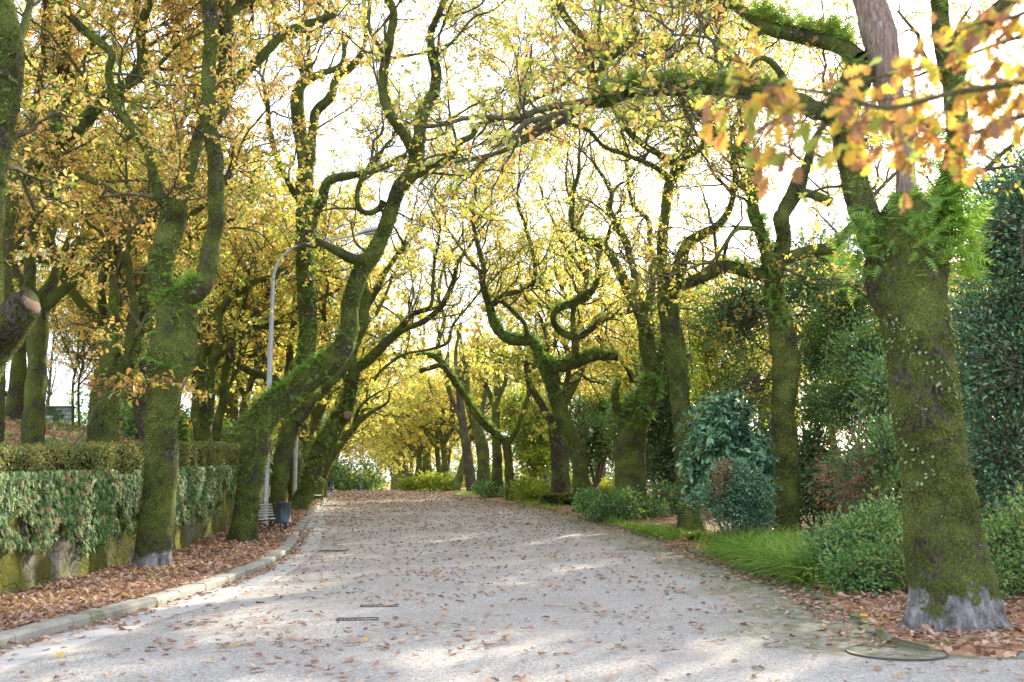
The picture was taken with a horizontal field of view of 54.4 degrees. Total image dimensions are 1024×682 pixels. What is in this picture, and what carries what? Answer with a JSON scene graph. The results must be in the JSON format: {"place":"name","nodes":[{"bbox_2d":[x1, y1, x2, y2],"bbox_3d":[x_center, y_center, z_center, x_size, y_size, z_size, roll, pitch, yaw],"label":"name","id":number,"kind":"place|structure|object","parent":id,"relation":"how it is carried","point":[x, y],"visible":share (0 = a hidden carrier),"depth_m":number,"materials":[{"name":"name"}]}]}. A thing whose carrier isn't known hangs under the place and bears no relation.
{"place":"outdoors","nodes":[
{"label":"outdoors","id":0,"kind":"place"},
{"bbox_2d":[0,490,1023,681],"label":"path","id":1,"kind":"structure","parent":0,"point":[583,661],"depth_m":12.28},
{"bbox_2d":[0,494,337,672],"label":"gutter","id":2,"kind":"object","parent":1,"relation":"on","point":[32,652],"visible":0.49,"depth_m":12.96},
{"bbox_2d":[846,644,948,661],"bbox_3d":[3.821,3.101,9.901,0.956,0.028,0.956,0,-8,0],"label":"manhole cover","id":3,"kind":"object","parent":1,"relation":"on","point":[894,654],"visible":0.88,"depth_m":9.79,"materials":[{"name":"metal"}]},
{"bbox_2d":[0,418,1023,657],"bbox_3d":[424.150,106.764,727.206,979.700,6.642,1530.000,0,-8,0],"label":"ground","id":4,"kind":"structure","parent":0,"point":[968,647],"depth_m":13.62,"materials":[{"name":"soil"}]},
{"bbox_2d":[0,0,110,380],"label":"oak tree","id":5,"kind":"object","parent":4,"relation":"on","point":[20,310],"visible":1,"depth_m":13.07,"materials":[{"name":"yellow plant"}]},
{"bbox_2d":[8,188,107,425],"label":"oak tree","id":6,"kind":"object","parent":4,"relation":"on","point":[64,337],"visible":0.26,"depth_m":46.36,"materials":[{"name":"yellow plant"}]},
{"bbox_2d":[4,416,137,443],"bbox_3d":[-15.971,3.737,37.980,9.575,3.501,45.114,1,-9,-8],"label":"bank ground cover","id":7,"kind":"object","parent":4,"relation":"on","point":[47,440],"visible":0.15,"depth_m":38.53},
{"bbox_2d":[5,416,137,444],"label":"bank leaves","id":8,"kind":"object","parent":4,"relation":"on","point":[66,431],"visible":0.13,"depth_m":36.64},
{"bbox_2d":[19,211,142,425],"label":"oak tree","id":9,"kind":"object","parent":4,"relation":"on","point":[78,391],"visible":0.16,"depth_m":49.33,"materials":[{"name":"yellow plant"}]},
{"bbox_2d":[5,0,174,420],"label":"oak tree","id":10,"kind":"object","parent":4,"relation":"on","point":[14,407],"visible":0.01,"depth_m":40.15,"materials":[{"name":"yellow plant"}]},
{"bbox_2d":[9,8,229,218],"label":"oak tree","id":11,"kind":"object","parent":4,"relation":"on","point":[137,146],"visible":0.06,"depth_m":31.30,"materials":[{"name":"yellow plant"}]},
{"bbox_2d":[21,212,248,432],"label":"oak tree","id":12,"kind":"object","parent":4,"relation":"on","point":[126,395],"visible":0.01,"depth_m":58.32,"materials":[{"name":"yellow plant"}]},
{"bbox_2d":[9,0,261,444],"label":"oak tree","id":13,"kind":"object","parent":4,"relation":"on","point":[50,297],"visible":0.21,"depth_m":25.36,"materials":[{"name":"yellow plant"}]},
{"bbox_2d":[0,439,275,474],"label":"hedge","id":14,"kind":"object","parent":4,"relation":"on","point":[123,457],"visible":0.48,"depth_m":18.72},
{"bbox_2d":[58,112,221,441],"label":"oak tree","id":15,"kind":"object","parent":4,"relation":"on","point":[139,412],"visible":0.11,"depth_m":32.28,"materials":[{"name":"yellow plant"}]},
{"bbox_2d":[71,368,211,446],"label":"oak sapling","id":16,"kind":"object","parent":4,"relation":"on","point":[119,385],"visible":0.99,"depth_m":17.77,"materials":[{"name":"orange plant"}]},
{"bbox_2d":[0,464,287,598],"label":"retaining wall","id":17,"kind":"structure","parent":4,"relation":"on","point":[23,569],"depth_m":16.79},
{"bbox_2d":[0,463,271,558],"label":"ivy","id":18,"kind":"object","parent":17,"relation":"attached to","point":[200,487],"visible":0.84,"depth_m":16.97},
{"bbox_2d":[119,402,192,440],"bbox_3d":[-18.531,4.517,52.148,4.901,3.138,4.237,8,-12,-43],"label":"bush","id":19,"kind":"object","parent":4,"relation":"on","point":[131,425],"visible":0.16,"depth_m":51.59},
{"bbox_2d":[0,498,320,630],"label":"verge leaves","id":20,"kind":"object","parent":4,"relation":"on","point":[196,564],"visible":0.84,"depth_m":15.80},
{"bbox_2d":[12,1,317,344],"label":"oak tree","id":21,"kind":"object","parent":4,"relation":"on","point":[80,302],"visible":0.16,"depth_m":33.91,"materials":[{"name":"yellow plant"}]},
{"bbox_2d":[0,489,336,649],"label":"kerb","id":22,"kind":"structure","parent":4,"relation":"on","point":[28,632],"depth_m":13.34,"materials":[{"name":"concrete"}]},
{"bbox_2d":[5,0,338,442],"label":"oak tree","id":23,"kind":"object","parent":4,"relation":"on","point":[103,425],"visible":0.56,"depth_m":24.49,"materials":[{"name":"yellow plant"}]},
{"bbox_2d":[14,112,342,345],"bbox_3d":[-15.971,-2.381,47.233,15.172,15.624,10.754,1,-9,-7],"label":"oak tree","id":24,"kind":"object","parent":4,"relation":"on","point":[89,296],"visible":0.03,"depth_m":45.95,"materials":[{"name":"yellow plant"}]},
{"bbox_2d":[0,0,376,443],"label":"oak tree","id":25,"kind":"object","parent":4,"relation":"on","point":[88,115],"visible":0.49,"depth_m":21.42,"materials":[{"name":"yellow plant"}]},
{"bbox_2d":[182,406,236,442],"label":"bush","id":26,"kind":"object","parent":4,"relation":"on","point":[227,435],"visible":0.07,"depth_m":60.17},
{"bbox_2d":[50,0,374,569],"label":"oak tree","id":27,"kind":"object","parent":4,"relation":"on","point":[173,345],"visible":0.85,"depth_m":19.73,"materials":[{"name":"green plant"}]},
{"bbox_2d":[59,384,396,490],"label":"distant wood","id":28,"kind":"object","parent":4,"relation":"on","point":[348,485],"visible":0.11,"depth_m":113.45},
{"bbox_2d":[71,131,389,439],"bbox_3d":[-12.772,-1.740,42.291,13.017,14.630,10.585,-4,-9,25],"label":"oak tree","id":29,"kind":"object","parent":4,"relation":"on","point":[265,326],"visible":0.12,"depth_m":41.90,"materials":[{"name":"yellow plant"}]},
{"bbox_2d":[190,228,285,440],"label":"oak tree","id":30,"kind":"object","parent":4,"relation":"on","point":[230,400],"visible":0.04,"depth_m":65.68,"materials":[{"name":"yellow plant"}]},
{"bbox_2d":[186,260,297,442],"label":"oak tree","id":31,"kind":"object","parent":4,"relation":"on","point":[248,384],"visible":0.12,"depth_m":56.61,"materials":[{"name":"yellow plant"}]},
{"bbox_2d":[43,145,468,500],"bbox_3d":[-13.411,-0.220,50.713,21.917,18.117,14.103,0,-8,2],"label":"oak tree","id":32,"kind":"object","parent":4,"relation":"on","point":[248,370],"visible":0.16,"depth_m":50.94,"materials":[{"name":"yellow plant"}]},
{"bbox_2d":[191,159,321,441],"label":"oak tree","id":33,"kind":"object","parent":4,"relation":"on","point":[224,387],"visible":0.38,"depth_m":42.46,"materials":[{"name":"yellow plant"}]},
{"bbox_2d":[174,124,428,440],"bbox_3d":[-8.371,-2.027,42.012,11.932,14.959,7.220,4,-9,-23],"label":"oak tree","id":34,"kind":"object","parent":4,"relation":"on","point":[206,410],"visible":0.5,"depth_m":40.93,"materials":[{"name":"yellow plant"}]},
{"bbox_2d":[261,226,377,524],"bbox_3d":[-6.586,1.136,34.711,4.148,10.576,0.420,0,-8,0],"label":"street lamp","id":35,"kind":"object","parent":4,"relation":"on","point":[368,231],"visible":0.65,"depth_m":34.87,"materials":[{"name":"metal"}]},
{"bbox_2d":[220,220,420,464],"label":"oak tree","id":36,"kind":"object","parent":4,"relation":"on","point":[318,411],"visible":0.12,"depth_m":60.73,"materials":[{"name":"yellow plant"}]},
{"bbox_2d":[238,340,410,433],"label":"oak tree","id":37,"kind":"object","parent":4,"relation":"on","point":[400,390],"visible":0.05,"depth_m":90.23,"materials":[{"name":"yellow plant"}]},
{"bbox_2d":[249,337,414,463],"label":"oak tree","id":38,"kind":"object","parent":4,"relation":"on","point":[306,427],"visible":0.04,"depth_m":72.25,"materials":[{"name":"yellow plant"}]},
{"bbox_2d":[292,315,372,495],"bbox_3d":[-8.884,3.374,49.038,3.850,9.516,0.420,0,-8,0],"label":"street lamp","id":39,"kind":"object","parent":4,"relation":"on","point":[294,477],"visible":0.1,"depth_m":48.54,"materials":[{"name":"metal"}]},
{"bbox_2d":[256,358,424,471],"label":"oak tree","id":40,"kind":"object","parent":4,"relation":"on","point":[383,435],"visible":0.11,"depth_m":105.43,"materials":[{"name":"yellow plant"}]},
{"bbox_2d":[298,231,384,497],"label":"oak tree","id":41,"kind":"object","parent":4,"relation":"on","point":[325,485],"visible":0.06,"depth_m":63.99,"materials":[{"name":"yellow plant"}]},
{"bbox_2d":[154,0,545,521],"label":"oak tree","id":42,"kind":"object","parent":4,"relation":"on","point":[296,420],"visible":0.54,"depth_m":37.11,"materials":[{"name":"yellow plant"}]},
{"bbox_2d":[313,263,461,500],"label":"oak tree","id":43,"kind":"object","parent":4,"relation":"on","point":[346,437],"visible":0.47,"depth_m":56.76,"materials":[{"name":"yellow plant"}]},
{"bbox_2d":[359,379,438,489],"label":"oak tree","id":44,"kind":"object","parent":4,"relation":"on","point":[419,457],"visible":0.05,"depth_m":125.61,"materials":[{"name":"yellow plant"}]},
{"bbox_2d":[365,374,445,477],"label":"oak tree","id":45,"kind":"object","parent":4,"relation":"on","point":[423,459],"visible":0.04,"depth_m":118.73,"materials":[{"name":"yellow plant"}]},
{"bbox_2d":[243,71,594,509],"bbox_3d":[-4.887,-2.193,43.707,16.516,20.055,10.100,-3,-9,20],"label":"oak tree","id":46,"kind":"object","parent":4,"relation":"on","point":[325,439],"visible":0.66,"depth_m":43.11,"materials":[{"name":"yellow plant"}]},
{"bbox_2d":[370,366,477,471],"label":"oak tree","id":47,"kind":"object","parent":4,"relation":"on","point":[425,439],"visible":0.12,"depth_m":105.87,"materials":[{"name":"yellow plant"}]},
{"bbox_2d":[393,468,464,491],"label":"shrub","id":48,"kind":"object","parent":4,"relation":"on","point":[430,481],"visible":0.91,"depth_m":97.55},
{"bbox_2d":[372,359,489,488],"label":"oak tree","id":49,"kind":"object","parent":4,"relation":"on","point":[436,446],"visible":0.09,"depth_m":104.12,"materials":[{"name":"yellow plant"}]},
{"bbox_2d":[378,362,490,488],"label":"oak tree","id":50,"kind":"object","parent":4,"relation":"on","point":[428,466],"visible":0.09,"depth_m":115.40,"materials":[{"name":"yellow plant"}]},
{"bbox_2d":[388,335,506,490],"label":"oak tree","id":51,"kind":"object","parent":4,"relation":"on","point":[444,460],"visible":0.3,"depth_m":99.04,"materials":[{"name":"yellow plant"}]},
{"bbox_2d":[427,323,495,490],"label":"oak tree","id":52,"kind":"object","parent":4,"relation":"on","point":[469,468],"visible":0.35,"depth_m":83.53,"materials":[{"name":"yellow plant"}]},
{"bbox_2d":[338,456,589,489],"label":"distant wood","id":53,"kind":"object","parent":4,"relation":"on","point":[455,469],"visible":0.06,"depth_m":200.39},
{"bbox_2d":[388,325,543,490],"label":"oak tree","id":54,"kind":"object","parent":4,"relation":"on","point":[458,480],"visible":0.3,"depth_m":95.15,"materials":[{"name":"yellow plant"}]},
{"bbox_2d":[438,278,493,493],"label":"oak tree","id":55,"kind":"object","parent":4,"relation":"on","point":[482,452],"visible":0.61,"depth_m":75.62,"materials":[{"name":"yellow plant"}]},
{"bbox_2d":[225,0,707,542],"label":"oak tree","id":56,"kind":"object","parent":4,"relation":"on","point":[285,396],"visible":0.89,"depth_m":28.53,"materials":[{"name":"green plant"}]},
{"bbox_2d":[469,476,518,498],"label":"shrub","id":57,"kind":"object","parent":4,"relation":"on","point":[482,490],"visible":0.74,"depth_m":64.71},
{"bbox_2d":[457,297,544,497],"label":"oak tree","id":58,"kind":"object","parent":4,"relation":"on","point":[497,471],"visible":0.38,"depth_m":65.88,"materials":[{"name":"yellow plant"}]},
{"bbox_2d":[393,176,609,500],"bbox_3d":[-0.387,-0.416,57.012,12.809,19.725,7.974,1,-9,-10],"label":"oak tree","id":59,"kind":"object","parent":4,"relation":"on","point":[440,358],"visible":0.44,"depth_m":57.38,"materials":[{"name":"yellow plant"}]},
{"bbox_2d":[506,471,550,503],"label":"shrub","id":60,"kind":"object","parent":4,"relation":"on","point":[529,489],"visible":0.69,"depth_m":53.22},
{"bbox_2d":[487,380,574,483],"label":"tree","id":61,"kind":"object","parent":4,"relation":"on","point":[531,451],"visible":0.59,"depth_m":63.16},
{"bbox_2d":[462,193,607,492],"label":"oak tree","id":62,"kind":"object","parent":4,"relation":"on","point":[559,475],"visible":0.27,"depth_m":50.17,"materials":[{"name":"yellow plant"}]},
{"bbox_2d":[512,496,565,509],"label":"grass","id":63,"kind":"structure","parent":4,"relation":"on","point":[545,505],"depth_m":47.97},
{"bbox_2d":[343,55,765,511],"bbox_3d":[1.591,-2.875,43.665,18.750,21.566,9.628,0,-8,0],"label":"oak tree","id":64,"kind":"object","parent":4,"relation":"on","point":[548,368],"visible":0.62,"depth_m":43.22,"materials":[{"name":"yellow plant"}]},
{"bbox_2d":[539,492,572,505],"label":"hedge","id":65,"kind":"object","parent":4,"relation":"on","point":[551,498],"visible":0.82,"depth_m":47.80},
{"bbox_2d":[462,198,658,491],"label":"oak tree","id":66,"kind":"object","parent":4,"relation":"on","point":[518,369],"visible":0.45,"depth_m":52.33,"materials":[{"name":"yellow plant"}]},
{"bbox_2d":[547,387,617,498],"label":"tree","id":67,"kind":"object","parent":4,"relation":"on","point":[602,447],"visible":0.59,"depth_m":55.60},
{"bbox_2d":[569,472,614,496],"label":"shrub","id":68,"kind":"object","parent":4,"relation":"on","point":[604,485],"visible":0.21,"depth_m":59.02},
{"bbox_2d":[572,388,612,487],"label":"evergreen tree","id":69,"kind":"object","parent":4,"relation":"on","point":[597,463],"visible":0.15,"depth_m":65.14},
{"bbox_2d":[566,483,649,522],"bbox_3d":[3.584,6.170,36.686,2.333,1.869,4.330,6,-10,-33],"label":"shrub","id":70,"kind":"object","parent":4,"relation":"on","point":[599,508],"visible":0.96,"depth_m":36.14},
{"bbox_2d":[560,312,657,486],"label":"oak tree","id":71,"kind":"object","parent":4,"relation":"on","point":[591,390],"visible":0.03,"depth_m":90.34,"materials":[{"name":"yellow plant"}]},
{"bbox_2d":[466,0,760,519],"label":"oak tree","id":72,"kind":"object","parent":4,"relation":"on","point":[633,414],"visible":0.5,"depth_m":38.27,"materials":[{"name":"yellow plant"}]},
{"bbox_2d":[370,0,865,533],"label":"oak tree","id":73,"kind":"object","parent":4,"relation":"on","point":[672,334],"visible":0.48,"depth_m":30.97,"materials":[{"name":"yellow plant"}]},
{"bbox_2d":[536,246,746,483],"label":"oak tree","id":74,"kind":"object","parent":4,"relation":"on","point":[622,364],"visible":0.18,"depth_m":53.61,"materials":[{"name":"yellow plant"}]},
{"bbox_2d":[629,473,677,518],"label":"shrub","id":75,"kind":"object","parent":4,"relation":"on","point":[664,508],"visible":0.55,"depth_m":38.95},
{"bbox_2d":[601,319,706,504],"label":"holly tree","id":76,"kind":"object","parent":4,"relation":"on","point":[660,452],"visible":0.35,"depth_m":44.69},
{"bbox_2d":[601,515,715,542],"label":"grass","id":77,"kind":"structure","parent":4,"relation":"on","point":[657,530],"depth_m":30.67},
{"bbox_2d":[326,0,1023,633],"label":"oak tree","id":78,"kind":"object","parent":4,"relation":"on","point":[906,268],"visible":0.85,"depth_m":11.65,"materials":[{"name":"green plant"}]},
{"bbox_2d":[595,273,771,481],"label":"oak tree","id":79,"kind":"object","parent":4,"relation":"on","point":[604,379],"visible":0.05,"depth_m":62.83,"materials":[{"name":"yellow plant"}]},
{"bbox_2d":[537,441,854,484],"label":"distant wood","id":80,"kind":"object","parent":4,"relation":"on","point":[608,473],"visible":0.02,"depth_m":97.97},
{"bbox_2d":[673,528,723,540],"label":"golden fern","id":81,"kind":"object","parent":4,"relation":"on","point":[689,535],"visible":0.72,"depth_m":27.97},
{"bbox_2d":[679,289,771,504],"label":"evergreen tree","id":82,"kind":"object","parent":4,"relation":"on","point":[707,360],"visible":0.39,"depth_m":41.94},
{"bbox_2d":[672,386,782,534],"bbox_3d":[5.693,3.276,26.031,2.421,4.303,2.835,-6,-10,34],"label":"rhododendron","id":83,"kind":"object","parent":4,"relation":"on","point":[718,432],"visible":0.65,"depth_m":25.80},
{"bbox_2d":[671,452,784,537],"bbox_3d":[5.324,3.893,23.670,2.672,2.504,1.948,3,-9,-20],"label":"nandina","id":84,"kind":"object","parent":4,"relation":"on","point":[745,487],"visible":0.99,"depth_m":23.49,"materials":[{"name":"green plant"}]},
{"bbox_2d":[468,496,1023,658],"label":"edging","id":85,"kind":"object","parent":4,"relation":"on","point":[882,634],"visible":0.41,"depth_m":12.17,"materials":[{"name":"concrete"}]},
{"bbox_2d":[693,278,820,439],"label":"oak tree","id":86,"kind":"object","parent":4,"relation":"on","point":[759,373],"visible":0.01,"depth_m":65.97,"materials":[{"name":"yellow plant"}]},
{"bbox_2d":[680,207,863,442],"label":"evergreen tree","id":87,"kind":"object","parent":4,"relation":"on","point":[726,307],"visible":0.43,"depth_m":36.73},
{"bbox_2d":[536,504,1023,651],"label":"bed leaves","id":88,"kind":"object","parent":4,"relation":"on","point":[903,596],"visible":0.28,"depth_m":12.44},
{"bbox_2d":[545,0,1020,533],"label":"oak tree","id":89,"kind":"object","parent":4,"relation":"on","point":[785,354],"visible":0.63,"depth_m":29.32,"materials":[{"name":"yellow plant"}]},
{"bbox_2d":[683,521,904,590],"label":"grass","id":90,"kind":"structure","parent":4,"relation":"on","point":[759,552],"depth_m":18.84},
{"bbox_2d":[625,182,987,442],"bbox_3d":[12.479,0.614,44.839,13.377,14.209,18.656,3,-9,-19],"label":"oak tree","id":91,"kind":"object","parent":4,"relation":"on","point":[765,340],"visible":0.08,"depth_m":45.56,"materials":[{"name":"yellow plant"}]},
{"bbox_2d":[750,421,882,526],"bbox_3d":[8.943,3.905,31.402,3.480,4.118,8.047,0,-8,0],"label":"shrub","id":92,"kind":"object","parent":4,"relation":"on","point":[806,448],"visible":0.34,"depth_m":30.53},
{"bbox_2d":[776,488,907,594],"bbox_3d":[5.452,3.185,15.421,2.225,1.831,2.817,0,-8,0],"label":"shrub","id":93,"kind":"object","parent":4,"relation":"on","point":[877,534],"visible":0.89,"depth_m":15.04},
{"bbox_2d":[783,252,902,521],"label":"evergreen tree","id":94,"kind":"object","parent":4,"relation":"on","point":[863,360],"visible":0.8,"depth_m":29.52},
{"bbox_2d":[804,426,885,542],"bbox_3d":[7.704,3.466,23.163,1.689,3.041,2.012,-8,-11,42],"label":"red twig shrub","id":95,"kind":"object","parent":4,"relation":"on","point":[857,482],"visible":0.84,"depth_m":23.18,"materials":[{"name":"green plant"}]},
{"bbox_2d":[695,0,1023,214],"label":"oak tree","id":96,"kind":"object","parent":4,"relation":"on","point":[850,100],"visible":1,"depth_m":3.26,"materials":[{"name":"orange plant"}]},
{"bbox_2d":[705,121,1023,481],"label":"oak tree","id":97,"kind":"object","parent":4,"relation":"on","point":[732,329],"visible":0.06,"depth_m":35.10,"materials":[{"name":"green plant"}]},
{"bbox_2d":[801,171,1021,433],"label":"oak tree","id":98,"kind":"object","parent":4,"relation":"on","point":[833,266],"visible":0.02,"depth_m":34.17,"materials":[{"name":"green plant"}]},
{"bbox_2d":[858,414,982,523],"bbox_3d":[13.667,4.253,32.780,6.226,5.665,4.653,6,-11,-37],"label":"bush","id":99,"kind":"object","parent":4,"relation":"on","point":[894,496],"visible":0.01,"depth_m":32.81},
{"bbox_2d":[948,134,1023,568],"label":"evergreen tree","id":100,"kind":"object","parent":4,"relation":"on","point":[991,330],"visible":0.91,"depth_m":17.88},
{"bbox_2d":[976,481,1023,550],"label":"bush","id":101,"kind":"object","parent":4,"relation":"on","point":[993,511],"visible":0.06,"depth_m":21.26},
{"bbox_2d":[980,474,1023,600],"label":"shrub","id":102,"kind":"object","parent":4,"relation":"on","point":[1007,535],"visible":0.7,"depth_m":13.89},
{"bbox_2d":[5,0,1023,485],"label":"sky","id":103,"kind":"structure","parent":0,"point":[906,40],"materials":[{"name":"white"}]},
{"bbox_3d":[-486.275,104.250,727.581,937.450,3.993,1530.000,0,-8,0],"label":"lawn","id":104,"kind":"structure","parent":0,"visible":0},
{"bbox_2d":[5,406,75,422],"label":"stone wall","id":105,"kind":"structure","parent":104,"relation":"on","point":[55,413],"depth_m":57.76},
{"bbox_2d":[45,318,76,405],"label":"bare tree","id":106,"kind":"object","parent":104,"relation":"on","point":[49,392],"visible":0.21,"depth_m":93.93,"materials":[{"name":"plant"}]},
{"bbox_2d":[36,252,100,386],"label":"oak tree","id":107,"kind":"object","parent":104,"relation":"on","point":[58,351],"visible":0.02,"depth_m":86.03,"materials":[{"name":"yellow plant"}]},
{"bbox_2d":[16,185,142,404],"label":"oak tree","id":108,"kind":"object","parent":104,"relation":"on","point":[121,394],"visible":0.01,"depth_m":67.88,"materials":[{"name":"yellow plant"}]},
{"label":"bench paving","id":109,"kind":"structure","parent":0,"visible":0},
{"bbox_2d":[258,504,287,532],"bbox_3d":[-7.556,5.545,31.119,0.724,0.882,1.800,-1,-9,6],"label":"park bench","id":110,"kind":"object","parent":109,"relation":"on","point":[268,513],"visible":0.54,"depth_m":31.28,"materials":[{"name":"wood"}]},
{"bbox_2d":[275,502,291,533],"bbox_3d":[-7.001,5.468,30.426,0.487,1.060,0.487,-8,-12,44],"label":"litter bin","id":111,"kind":"object","parent":109,"relation":"on","point":[282,512],"visible":0.96,"depth_m":30.27,"materials":[{"name":"grey metal"}]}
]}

